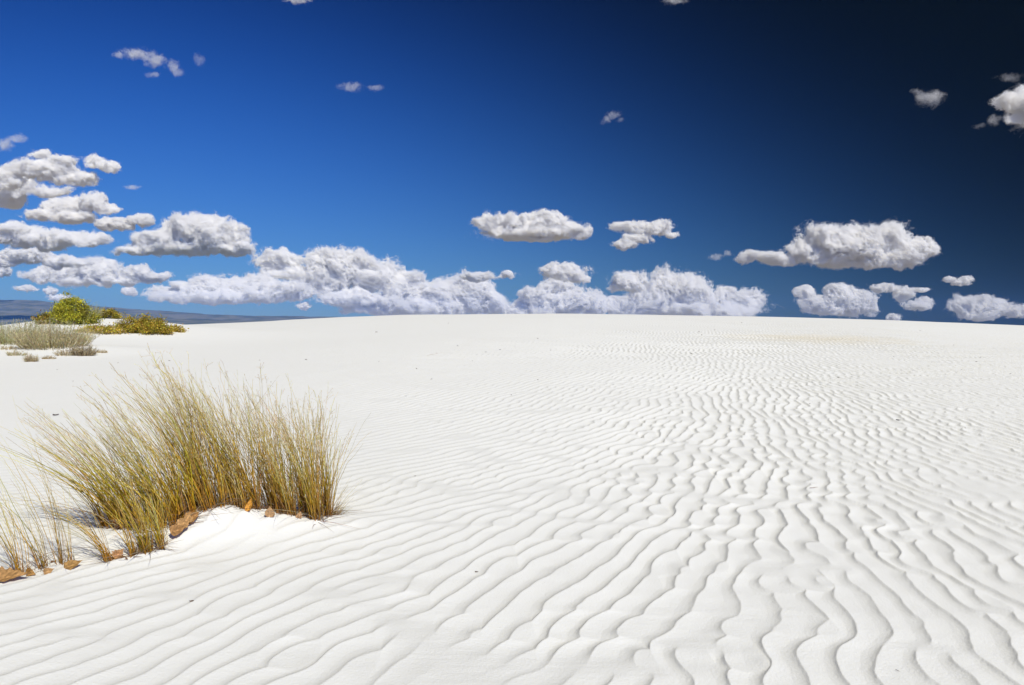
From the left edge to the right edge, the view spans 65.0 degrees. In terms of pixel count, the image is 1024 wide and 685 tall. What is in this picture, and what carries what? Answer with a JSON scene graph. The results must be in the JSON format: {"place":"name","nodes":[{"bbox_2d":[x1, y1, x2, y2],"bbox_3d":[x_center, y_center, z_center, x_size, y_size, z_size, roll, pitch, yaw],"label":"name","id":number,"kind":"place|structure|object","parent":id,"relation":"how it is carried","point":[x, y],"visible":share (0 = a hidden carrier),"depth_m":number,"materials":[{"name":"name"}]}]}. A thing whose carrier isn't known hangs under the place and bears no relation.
{"place":"outdoors","nodes":[
{"label":"outdoors","id":0,"kind":"place"},
{"bbox_2d":[0,312,261,324],"bbox_3d":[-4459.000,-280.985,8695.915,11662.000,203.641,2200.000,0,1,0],"label":"foothills","id":1,"kind":"structure","parent":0,"point":[6,318],"depth_m":8694.37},
{"bbox_2d":[0,300,332,320],"bbox_3d":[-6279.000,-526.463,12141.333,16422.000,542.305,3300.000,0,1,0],"label":"hills","id":2,"kind":"structure","parent":0,"point":[21,306],"depth_m":12354.85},
{"bbox_2d":[0,314,1023,684],"bbox_3d":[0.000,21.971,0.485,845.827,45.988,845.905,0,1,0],"label":"ground","id":3,"kind":"structure","parent":0,"point":[578,500],"depth_m":5.60,"materials":[{"name":"white sand"}]},
{"bbox_2d":[1,344,17,349],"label":"dry tuft","id":4,"kind":"object","parent":3,"relation":"on","point":[5,348],"visible":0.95,"depth_m":19.79,"materials":[{"name":"beige plant"}]},
{"bbox_2d":[0,566,30,581],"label":"dead leaf","id":5,"kind":"object","parent":3,"relation":"on","point":[8,573],"visible":1,"depth_m":4.25,"materials":[{"name":"brown plant"}]},
{"bbox_2d":[4,349,27,355],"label":"dry tuft","id":6,"kind":"object","parent":3,"relation":"on","point":[13,353],"visible":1,"depth_m":18.66,"materials":[{"name":"beige plant"}]},
{"bbox_2d":[0,460,56,572],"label":"grass tuft","id":7,"kind":"object","parent":3,"relation":"on","point":[36,556],"visible":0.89,"depth_m":4.42,"materials":[{"name":"beige plant"}]},
{"bbox_2d":[0,318,56,344],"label":"sage bush","id":8,"kind":"object","parent":3,"relation":"on","point":[5,340],"visible":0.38,"depth_m":21.16,"materials":[{"name":"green plant"}]},
{"bbox_2d":[0,477,57,576],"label":"grass tuft","id":9,"kind":"object","parent":3,"relation":"on","point":[16,562],"visible":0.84,"depth_m":4.33,"materials":[{"name":"plant"}]},
{"bbox_2d":[21,353,38,361],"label":"dry tuft","id":10,"kind":"object","parent":3,"relation":"on","point":[30,358],"visible":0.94,"depth_m":17.43,"materials":[{"name":"beige plant"}]},
{"bbox_2d":[25,568,35,575],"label":"dead leaf","id":11,"kind":"object","parent":3,"relation":"on","point":[31,571],"visible":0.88,"depth_m":4.33,"materials":[{"name":"brown plant"}]},
{"bbox_2d":[30,310,63,324],"bbox_3d":[-15.009,-0.812,26.087,1.298,0.531,1.072,0,1,0],"label":"bush","id":12,"kind":"object","parent":3,"relation":"on","point":[44,315],"visible":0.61,"depth_m":25.94,"materials":[{"name":"green plant"}]},
{"bbox_2d":[41,568,53,574],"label":"dead leaf","id":13,"kind":"object","parent":3,"relation":"on","point":[47,570],"visible":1,"depth_m":4.33,"materials":[{"name":"brown plant"}]},
{"bbox_2d":[42,355,56,358],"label":"dry tuft","id":14,"kind":"object","parent":3,"relation":"on","point":[46,357],"visible":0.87,"depth_m":18.12,"materials":[{"name":"beige plant"}]},
{"bbox_2d":[1,312,102,349],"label":"sage bush","id":15,"kind":"object","parent":3,"relation":"on","point":[54,339],"visible":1,"depth_m":19.88,"materials":[{"name":"beige plant"}]},
{"bbox_2d":[3,399,101,564],"bbox_3d":[-2.614,0.777,4.465,0.646,0.962,0.279,0,1,15],"label":"grass tuft","id":16,"kind":"object","parent":3,"relation":"on","point":[59,551],"visible":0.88,"depth_m":4.50,"materials":[{"name":"beige plant"}]},
{"bbox_2d":[53,347,73,355],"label":"dry tuft","id":17,"kind":"object","parent":3,"relation":"on","point":[65,353],"visible":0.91,"depth_m":18.74,"materials":[{"name":"beige plant"}]},
{"bbox_2d":[1,437,142,565],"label":"grass tuft","id":18,"kind":"object","parent":3,"relation":"on","point":[106,555],"visible":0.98,"depth_m":4.52,"materials":[{"name":"plant"}]},
{"bbox_2d":[64,560,81,569],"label":"dead leaf","id":19,"kind":"object","parent":3,"relation":"on","point":[68,565],"visible":1,"depth_m":4.42,"materials":[{"name":"brown plant"}]},
{"bbox_2d":[42,289,105,325],"bbox_3d":[-14.231,-1.128,26.089,1.924,1.235,1.356,0,1,0],"label":"flowering bush","id":20,"kind":"object","parent":3,"relation":"on","point":[64,309],"visible":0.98,"depth_m":25.90,"materials":[{"name":"green plant"}]},
{"bbox_2d":[66,342,98,355],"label":"dry tuft","id":21,"kind":"object","parent":3,"relation":"on","point":[83,351],"visible":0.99,"depth_m":18.80,"materials":[{"name":"beige plant"}]},
{"bbox_2d":[79,306,102,323],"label":"bush","id":22,"kind":"object","parent":3,"relation":"on","point":[95,314],"visible":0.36,"depth_m":26.38,"materials":[{"name":"green plant"}]},
{"bbox_2d":[88,304,105,318],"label":"grass clump","id":23,"kind":"object","parent":3,"relation":"on","point":[96,311],"visible":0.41,"depth_m":27.73,"materials":[{"name":"green plant"}]},
{"bbox_2d":[75,322,126,334],"bbox_3d":[-12.681,-0.429,24.875,1.708,0.403,1.337,0,1,0],"label":"creeping plant","id":24,"kind":"object","parent":3,"relation":"on","point":[114,329],"visible":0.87,"depth_m":24.70,"materials":[{"name":"yellow plant"}]},
{"bbox_2d":[99,307,123,318],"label":"bush","id":25,"kind":"object","parent":3,"relation":"on","point":[112,314],"visible":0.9,"depth_m":28.22,"materials":[{"name":"green plant"}]},
{"bbox_2d":[112,549,122,558],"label":"dead leaf","id":26,"kind":"object","parent":3,"relation":"on","point":[118,552],"visible":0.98,"depth_m":4.58,"materials":[{"name":"brown plant"}]},
{"bbox_2d":[0,351,243,538],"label":"grass tussock","id":27,"kind":"object","parent":3,"relation":"on","point":[123,493],"depth_m":5.04,"materials":[{"name":"plant"}]},
{"bbox_2d":[96,480,180,561],"bbox_3d":[-2.115,1.021,4.670,0.428,0.479,0.487,1,1,26],"label":"grass tuft","id":28,"kind":"object","parent":3,"relation":"on","point":[145,545],"visible":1,"depth_m":4.65,"materials":[{"name":"plant"}]},
{"bbox_2d":[109,312,176,334],"bbox_3d":[-11.695,-0.631,25.511,2.126,0.835,1.586,0,1,0],"label":"spreading bush","id":29,"kind":"object","parent":3,"relation":"on","point":[145,326],"visible":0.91,"depth_m":25.26,"materials":[{"name":"yellow plant"}]},
{"bbox_2d":[166,524,185,535],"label":"dead leaf","id":30,"kind":"object","parent":3,"relation":"on","point":[174,529],"visible":1,"depth_m":4.83,"materials":[{"name":"brown plant"}]},
{"bbox_2d":[169,324,189,332],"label":"creeping plant","id":31,"kind":"object","parent":3,"relation":"on","point":[180,329],"visible":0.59,"depth_m":26.20,"materials":[{"name":"yellow plant"}]},
{"bbox_2d":[176,517,188,528],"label":"dead leaf","id":32,"kind":"object","parent":3,"relation":"on","point":[182,521],"visible":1,"depth_m":4.89,"materials":[{"name":"brown plant"}]},
{"bbox_2d":[184,513,192,521],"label":"dead leaf","id":33,"kind":"object","parent":32,"relation":"on","point":[190,518],"visible":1,"depth_m":4.93,"materials":[{"name":"brown plant"}]},
{"bbox_2d":[184,511,199,522],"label":"dead leaf","id":34,"kind":"object","parent":3,"relation":"on","point":[194,515],"visible":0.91,"depth_m":4.97,"materials":[{"name":"brown plant"}]},
{"bbox_2d":[109,343,373,530],"bbox_3d":[-1.792,0.601,5.334,1.605,1.206,1.034,-1,1,-23],"label":"grass tussock","id":35,"kind":"object","parent":3,"relation":"on","point":[231,486],"depth_m":5.24,"materials":[{"name":"plant"}]},
{"bbox_2d":[245,499,251,510],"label":"dead leaf","id":36,"kind":"object","parent":3,"relation":"on","point":[249,503],"visible":1,"depth_m":5.14,"materials":[{"name":"orange plant"}]},
{"bbox_2d":[265,507,274,516],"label":"dead leaf","id":37,"kind":"object","parent":3,"relation":"on","point":[269,512],"visible":0.99,"depth_m":5.15,"materials":[{"name":"brown plant"}]},
{"bbox_2d":[321,480,365,515],"bbox_3d":[-1.141,1.050,5.423,0.496,0.267,0.361,0,1,19],"label":"grass tuft","id":38,"kind":"object","parent":3,"relation":"on","point":[341,509],"visible":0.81,"depth_m":5.43,"materials":[{"name":"beige plant"}]},
{"bbox_2d":[0,0,1023,324],"label":"sky","id":39,"kind":"structure","parent":0,"point":[837,159],"materials":[{"name":"blue"}]}
]}

